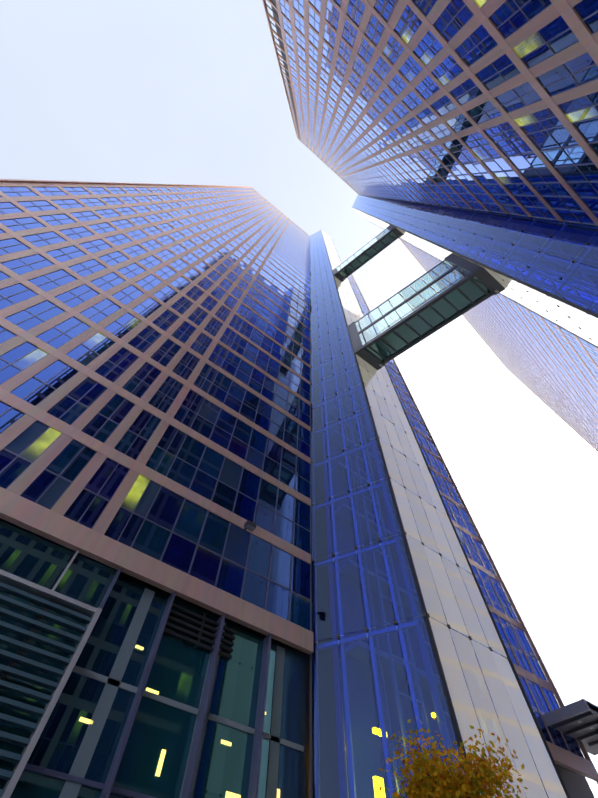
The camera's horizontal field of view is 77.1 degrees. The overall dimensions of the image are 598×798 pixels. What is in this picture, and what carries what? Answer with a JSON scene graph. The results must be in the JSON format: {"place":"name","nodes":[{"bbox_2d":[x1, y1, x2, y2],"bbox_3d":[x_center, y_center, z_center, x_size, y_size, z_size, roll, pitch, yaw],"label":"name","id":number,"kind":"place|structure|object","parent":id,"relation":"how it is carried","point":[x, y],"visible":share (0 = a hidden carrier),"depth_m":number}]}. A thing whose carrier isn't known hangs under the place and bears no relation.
{"place":"outdoors","nodes":[
{"label":"outdoors","id":0,"kind":"place"},
{"bbox_2d":[244,520,256,530],"bbox_3d":[-1.979,4.994,14.569,0.400,0.255,0.560,34,-65,-16],"label":"security camera","id":1,"kind":"object","parent":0,"point":[249,525],"visible":0.98,"depth_m":14.41},
{"bbox_2d":[0,187,597,797],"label":"tower","id":2,"kind":"structure","parent":0,"point":[576,785],"depth_m":17.27},
{"bbox_2d":[0,550,271,797],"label":"tower lobby frames","id":3,"kind":"structure","parent":2,"relation":"attached to","point":[37,594],"depth_m":8.72},
{"bbox_2d":[0,519,305,797],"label":"windows","id":4,"kind":"structure","parent":2,"relation":"attached to","point":[178,671],"depth_m":9.51},
{"bbox_2d":[0,187,309,629],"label":"windows","id":5,"kind":"structure","parent":2,"relation":"on","point":[151,540],"depth_m":17.72},
{"bbox_2d":[0,182,310,630],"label":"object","id":6,"kind":"structure","parent":2,"relation":"on","point":[33,471],"depth_m":19.37},
{"bbox_2d":[59,588,303,797],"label":"tower lobby interior","id":7,"kind":"object","parent":2,"relation":"in","point":[88,745],"visible":0.75,"depth_m":9.50},
{"bbox_2d":[0,179,597,783],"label":"tower cornice","id":8,"kind":"structure","parent":2,"relation":"on","point":[54,527],"depth_m":11.57},
{"bbox_2d":[310,230,569,797],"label":"elevator shaft","id":9,"kind":"object","parent":2,"relation":"attached to","point":[497,705],"depth_m":13.34},
{"bbox_2d":[348,275,582,756],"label":"windows","id":10,"kind":"structure","parent":2,"relation":"on","point":[540,706],"depth_m":24.46},
{"bbox_2d":[348,275,583,757],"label":"tower window frames","id":11,"kind":"structure","parent":2,"relation":"on","point":[540,682],"depth_m":25.64},
{"bbox_2d":[332,225,403,281],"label":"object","id":12,"kind":"structure","parent":0,"point":[372,251],"depth_m":57.95},
{"bbox_2d":[347,253,504,369],"bbox_3d":[10.178,-7.710,32.631,11.919,7.140,2.487,-33,-67,18],"label":"skybridge","id":13,"kind":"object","parent":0,"point":[470,289],"depth_m":30.61},
{"bbox_2d":[379,716,527,797],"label":"plaza tree","id":14,"kind":"object","parent":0,"point":[421,784],"depth_m":7.34},
{"label":"ground","id":15,"kind":"structure","parent":0,"visible":0},
{"bbox_2d":[271,0,597,365],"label":"tower body","id":16,"kind":"structure","parent":15,"relation":"on","point":[276,18],"depth_m":41.41},
{"bbox_2d":[262,0,597,451],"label":"tower cornice","id":17,"kind":"structure","parent":16,"relation":"on","point":[269,23],"depth_m":41.66},
{"bbox_2d":[266,0,597,225],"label":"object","id":18,"kind":"structure","parent":16,"relation":"on","point":[565,10],"depth_m":19.66},
{"bbox_2d":[279,0,597,223],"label":"windows","id":19,"kind":"structure","parent":16,"relation":"on","point":[542,140],"depth_m":19.07},
{"bbox_2d":[352,195,597,347],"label":"elevator shaft","id":20,"kind":"object","parent":16,"relation":"attached to","point":[585,276],"depth_m":24.30},
{"bbox_2d":[399,238,597,450],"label":"windows","id":21,"kind":"structure","parent":16,"relation":"on","point":[549,397],"depth_m":68.92},
{"bbox_2d":[401,239,597,449],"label":"tower glazing","id":22,"kind":"structure","parent":16,"relation":"on","point":[559,348],"depth_m":62.33}
]}

